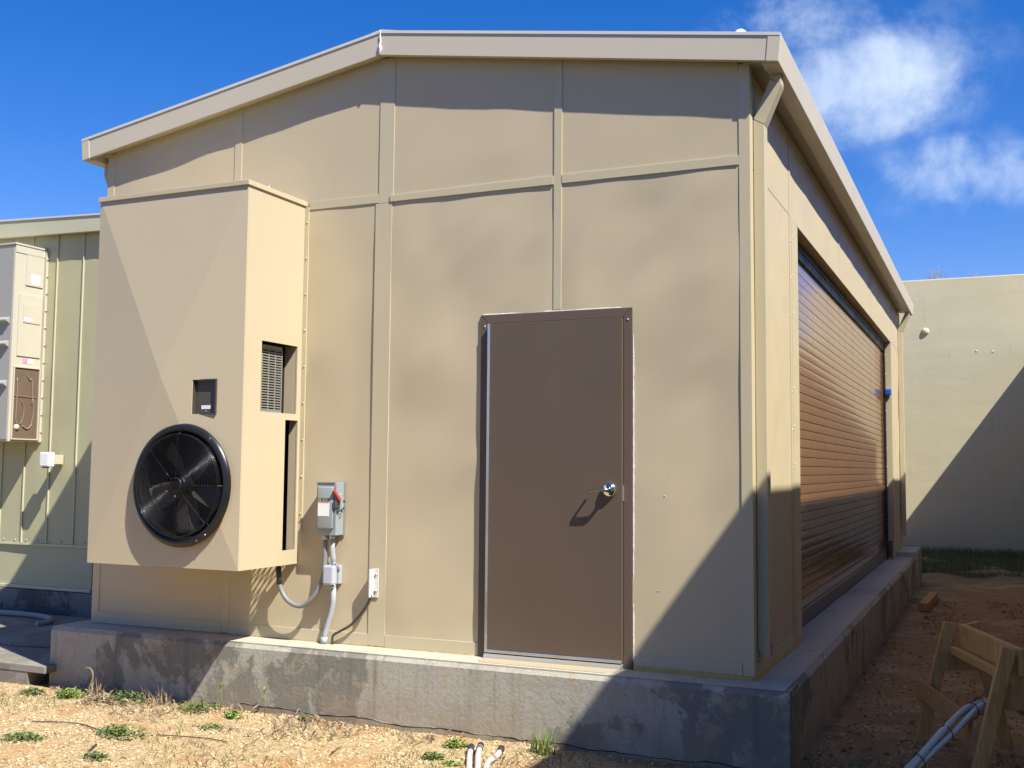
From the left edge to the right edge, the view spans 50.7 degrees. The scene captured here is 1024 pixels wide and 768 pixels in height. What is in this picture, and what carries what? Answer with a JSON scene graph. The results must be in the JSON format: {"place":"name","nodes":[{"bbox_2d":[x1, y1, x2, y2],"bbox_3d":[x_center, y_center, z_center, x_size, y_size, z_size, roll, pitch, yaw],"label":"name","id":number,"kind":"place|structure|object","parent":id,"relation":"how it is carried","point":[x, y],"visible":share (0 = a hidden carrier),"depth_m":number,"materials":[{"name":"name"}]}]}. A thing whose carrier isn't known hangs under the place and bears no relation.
{"place":"outdoors","nodes":[
{"label":"outdoors","id":0,"kind":"place"},
{"bbox_2d":[0,614,90,684],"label":"pavement","id":1,"kind":"structure","parent":0,"point":[25,644],"depth_m":8.78,"materials":[{"name":"concrete"}]},
{"bbox_2d":[0,610,53,625],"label":"hose","id":2,"kind":"object","parent":1,"relation":"on","point":[46,619],"visible":1,"depth_m":10.36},
{"bbox_2d":[0,683,547,767],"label":"dry grass","id":3,"kind":"structure","parent":0,"point":[275,723],"depth_m":6.88,"materials":[{"name":"beige plant"}]},
{"bbox_2d":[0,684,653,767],"bbox_3d":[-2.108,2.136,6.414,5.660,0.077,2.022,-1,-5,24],"label":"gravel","id":4,"kind":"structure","parent":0,"point":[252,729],"depth_m":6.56,"materials":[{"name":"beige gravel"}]},
{"bbox_2d":[0,556,1023,767],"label":"ground","id":5,"kind":"structure","parent":0,"point":[964,591],"depth_m":6.85,"materials":[{"name":"beige soil"}]},
{"bbox_2d":[2,730,46,742],"bbox_3d":[-2.965,2.141,6.578,0.286,0.063,0.218,0,-4,7],"label":"weed","id":6,"kind":"object","parent":5,"relation":"on","point":[23,733],"visible":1,"depth_m":6.56,"materials":[{"name":"green plant"}]},
{"bbox_2d":[20,686,46,695],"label":"weed","id":7,"kind":"object","parent":5,"relation":"on","point":[31,690],"visible":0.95,"depth_m":7.84,"materials":[{"name":"green plant"}]},
{"bbox_2d":[0,213,99,617],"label":"neighbour building","id":8,"kind":"structure","parent":5,"relation":"on","point":[46,567],"depth_m":11.06,"materials":[{"name":"green paint"}]},
{"bbox_2d":[0,242,48,441],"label":"air conditioner","id":9,"kind":"object","parent":8,"relation":"attached to","point":[23,286],"visible":1,"depth_m":10.98,"materials":[{"name":"grey paint"}]},
{"bbox_2d":[39,452,63,467],"bbox_3d":[-4.638,0.768,10.897,0.125,0.158,0.206,-1,-5,24],"label":"sensor box","id":10,"kind":"object","parent":8,"relation":"attached to","point":[49,459],"visible":1,"depth_m":10.82,"materials":[{"name":"white plastic"}]},
{"bbox_2d":[51,688,85,698],"bbox_3d":[-3.166,2.220,7.772,0.281,0.074,0.181,-1,-5,24],"label":"weed","id":11,"kind":"object","parent":5,"relation":"on","point":[71,692],"visible":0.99,"depth_m":7.75,"materials":[{"name":"green plant"}]},
{"bbox_2d":[32,721,107,732],"bbox_3d":[-2.777,2.175,6.885,0.737,0.023,0.111,-2,-5,30],"label":"stick","id":12,"kind":"object","parent":5,"relation":"on","point":[67,722],"visible":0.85,"depth_m":6.98,"materials":[{"name":"brown wood"}]},
{"bbox_2d":[84,667,93,697],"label":"dead stem","id":13,"kind":"object","parent":5,"relation":"on","point":[91,680],"visible":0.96,"depth_m":7.73,"materials":[{"name":"beige plant"}]},
{"bbox_2d":[84,744,96,755],"bbox_3d":[-2.454,2.133,6.304,0.022,0.024,0.207,1,-4,-5],"label":"stick","id":14,"kind":"object","parent":5,"relation":"on","point":[92,747],"visible":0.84,"depth_m":6.30,"materials":[{"name":"brown wood"}]},
{"bbox_2d":[73,694,117,707],"bbox_3d":[-2.902,2.200,7.547,0.369,0.076,0.273,-1,-5,24],"label":"rock","id":15,"kind":"object","parent":5,"relation":"on","point":[102,696],"visible":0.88,"depth_m":7.54,"materials":[{"name":"beige stone"}]},
{"bbox_2d":[83,750,110,761],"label":"weed","id":16,"kind":"object","parent":5,"relation":"on","point":[95,753],"visible":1,"depth_m":6.15,"materials":[{"name":"green plant"}]},
{"bbox_2d":[87,677,110,697],"bbox_3d":[-2.961,2.174,7.737,0.192,0.144,0.182,1,-4,-4],"label":"grass tuft","id":17,"kind":"object","parent":5,"relation":"on","point":[98,691],"visible":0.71,"depth_m":7.74,"materials":[{"name":"beige plant"}]},
{"bbox_2d":[92,724,152,740],"bbox_3d":[-2.398,2.134,6.666,0.394,0.076,0.271,-1,-5,24],"label":"weed","id":18,"kind":"object","parent":5,"relation":"on","point":[122,729],"visible":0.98,"depth_m":6.64,"materials":[{"name":"green plant"}]},
{"bbox_2d":[109,689,148,704],"bbox_3d":[-2.665,2.185,7.545,0.346,0.115,0.223,-1,-5,24],"label":"weed","id":19,"kind":"object","parent":5,"relation":"on","point":[126,695],"visible":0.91,"depth_m":7.54,"materials":[{"name":"green plant"}]},
{"bbox_2d":[143,685,171,705],"bbox_3d":[-2.467,2.167,7.519,0.256,0.136,0.197,-4,-6,43],"label":"grass tuft","id":20,"kind":"object","parent":5,"relation":"on","point":[159,699],"visible":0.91,"depth_m":7.54,"materials":[{"name":"beige plant"}]},
{"bbox_2d":[156,734,227,742],"bbox_3d":[-1.943,2.160,6.601,0.505,0.010,0.050,-1,-5,17],"label":"stick","id":21,"kind":"object","parent":5,"relation":"on","point":[192,736],"visible":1,"depth_m":6.62,"materials":[{"name":"brown wood"}]},
{"bbox_2d":[176,701,219,713],"bbox_3d":[-2.140,2.205,7.391,0.370,0.068,0.254,-1,-5,24],"label":"weed","id":22,"kind":"object","parent":5,"relation":"on","point":[198,704],"visible":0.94,"depth_m":7.38,"materials":[{"name":"green plant"}]},
{"bbox_2d":[196,722,227,731],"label":"weed","id":23,"kind":"object","parent":5,"relation":"on","point":[214,726],"visible":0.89,"depth_m":6.87,"materials":[{"name":"green plant"}]},
{"bbox_2d":[222,710,247,719],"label":"weed","id":24,"kind":"object","parent":5,"relation":"on","point":[233,714],"visible":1,"depth_m":7.20,"materials":[{"name":"green plant"}]},
{"bbox_2d":[10,686,553,767],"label":"larger stones","id":25,"kind":"object","parent":5,"relation":"on","point":[157,749],"visible":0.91,"depth_m":6.63,"materials":[{"name":"beige stone"}]},
{"bbox_2d":[0,689,603,767],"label":"ground cover","id":26,"kind":"object","parent":5,"relation":"on","point":[165,751],"visible":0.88,"depth_m":6.26,"materials":[{"name":"green plant"}]},
{"bbox_2d":[297,715,312,721],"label":"weed","id":27,"kind":"object","parent":5,"relation":"on","point":[304,718],"visible":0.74,"depth_m":7.11,"materials":[{"name":"green plant"}]},
{"bbox_2d":[420,751,444,760],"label":"weed","id":28,"kind":"object","parent":5,"relation":"on","point":[433,755],"visible":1,"depth_m":6.17,"materials":[{"name":"green plant"}]},
{"bbox_2d":[441,758,462,766],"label":"weed","id":29,"kind":"object","parent":5,"relation":"on","point":[448,762],"visible":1,"depth_m":6.03,"materials":[{"name":"green plant"}]},
{"bbox_2d":[442,737,468,749],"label":"weed","id":30,"kind":"object","parent":5,"relation":"on","point":[453,742],"visible":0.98,"depth_m":6.46,"materials":[{"name":"green plant"}]},
{"bbox_2d":[466,743,474,767],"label":"conduit stub","id":31,"kind":"object","parent":5,"relation":"on","point":[471,747],"visible":0.98,"depth_m":6.15,"materials":[{"name":"white plastic"}]},
{"bbox_2d":[475,742,483,767],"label":"conduit stub","id":32,"kind":"object","parent":5,"relation":"on","point":[479,747],"visible":0.99,"depth_m":6.13,"materials":[{"name":"grey plastic"}]},
{"bbox_2d":[49,29,921,767],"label":"metal building","id":33,"kind":"structure","parent":5,"relation":"on","point":[605,425],"depth_m":7.12,"materials":[{"name":"metal"}]},
{"bbox_2d":[87,179,309,570],"bbox_3d":[-2.234,-0.051,7.626,1.345,2.610,0.757,-1,-5,24],"label":"air conditioner","id":34,"kind":"object","parent":33,"relation":"attached to","point":[198,433],"visible":1,"depth_m":7.36,"materials":[{"name":"paint"}]},
{"bbox_2d":[276,539,327,608],"bbox_3d":[-1.466,1.308,7.492,0.397,0.489,0.052,-1,-5,17],"label":"flexible conduit","id":35,"kind":"object","parent":34,"relation":"attached to","point":[287,600],"visible":0.92,"depth_m":7.45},
{"bbox_2d":[320,539,335,643],"bbox_3d":[-1.261,1.423,7.435,0.108,0.727,0.050,-1,-5,24],"label":"conduit","id":36,"kind":"object","parent":33,"relation":"attached to","point":[324,638],"visible":0.98,"depth_m":7.41,"materials":[{"name":"grey plastic"}]},
{"bbox_2d":[316,482,345,539],"bbox_3d":[-1.252,0.874,7.448,0.193,0.396,0.137,-1,-5,24],"label":"disconnect switch","id":37,"kind":"object","parent":33,"relation":"attached to","point":[330,522],"visible":1,"depth_m":7.42,"materials":[{"name":"grey paint"}]},
{"bbox_2d":[323,562,341,588],"bbox_3d":[-1.229,1.311,7.417,0.101,0.188,0.108,-1,-5,24],"label":"junction box","id":38,"kind":"object","parent":33,"relation":"attached to","point":[332,574],"visible":1,"depth_m":7.38,"materials":[{"name":"grey plastic"}]},
{"bbox_2d":[331,568,378,644],"bbox_3d":[-1.078,1.517,7.350,0.351,0.529,0.066,-1,-5,24],"label":"grounding bracket","id":39,"kind":"object","parent":33,"relation":"on","point":[373,590],"visible":1,"depth_m":7.32,"materials":[{"name":"white metal"}]},
{"bbox_2d":[484,317,623,663],"bbox_3d":[0.250,0.651,6.812,0.926,2.121,0.106,-1,-5,24],"label":"door","id":40,"kind":"structure","parent":33,"relation":"in","point":[555,488],"depth_m":6.82,"materials":[{"name":"metal"}]},
{"bbox_2d":[885,389,891,394],"bbox_3d":[5.251,0.114,15.074,0.076,0.084,0.092,-1,-5,24],"label":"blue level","id":41,"kind":"object","parent":33,"relation":"attached to","point":[888,391],"visible":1,"depth_m":15.04,"materials":[{"name":"plastic"}]},
{"bbox_2d":[483,745,504,767],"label":"conduit stub","id":42,"kind":"object","parent":5,"relation":"on","point":[499,750],"visible":0.96,"depth_m":6.13,"materials":[{"name":"white plastic"}]},
{"bbox_2d":[527,725,564,756],"bbox_3d":[0.184,2.084,6.322,0.229,0.164,0.202,-1,-5,24],"label":"grass tuft","id":43,"kind":"object","parent":5,"relation":"on","point":[545,745],"visible":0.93,"depth_m":6.31,"materials":[{"name":"green plant"}]},
{"bbox_2d":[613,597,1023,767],"bbox_3d":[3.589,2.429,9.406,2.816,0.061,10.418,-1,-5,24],"label":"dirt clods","id":44,"kind":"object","parent":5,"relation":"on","point":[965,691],"visible":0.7,"depth_m":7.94,"materials":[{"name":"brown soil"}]},
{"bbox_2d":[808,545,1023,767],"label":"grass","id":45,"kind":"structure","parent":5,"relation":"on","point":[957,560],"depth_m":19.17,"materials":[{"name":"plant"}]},
{"bbox_2d":[919,592,937,610],"bbox_3d":[5.207,2.712,13.496,0.100,0.100,1.401,-2,-5,26],"label":"timber offcut","id":46,"kind":"object","parent":5,"relation":"on","point":[928,601],"visible":1,"depth_m":13.25,"materials":[{"name":"brown wood"}]},
{"bbox_2d":[898,274,1023,553],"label":"boundary wall","id":47,"kind":"structure","parent":5,"relation":"on","point":[963,365],"depth_m":21.89,"materials":[{"name":"paint"}]},
{"bbox_2d":[922,328,928,334],"bbox_3d":[8.526,-1.085,22.291,0.150,0.150,0.046,-1,-5,24],"label":"bulkhead fitting","id":48,"kind":"object","parent":47,"relation":"attached to","point":[925,331],"visible":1,"depth_m":22.28,"materials":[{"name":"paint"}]},
{"bbox_2d":[913,620,1023,767],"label":"sawhorse","id":49,"kind":"object","parent":5,"relation":"on","point":[997,663],"visible":0.98,"depth_m":6.19,"materials":[{"name":"brown wood"}]},
{"bbox_2d":[904,692,987,767],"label":"conduit bundle","id":50,"kind":"object","parent":49,"relation":"on","point":[932,747],"visible":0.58,"depth_m":5.74,"materials":[{"name":"grey plastic"}]},
{"bbox_2d":[0,0,1023,280],"label":"sky","id":51,"kind":"structure","parent":0,"point":[921,102],"materials":[{"name":"blue"}]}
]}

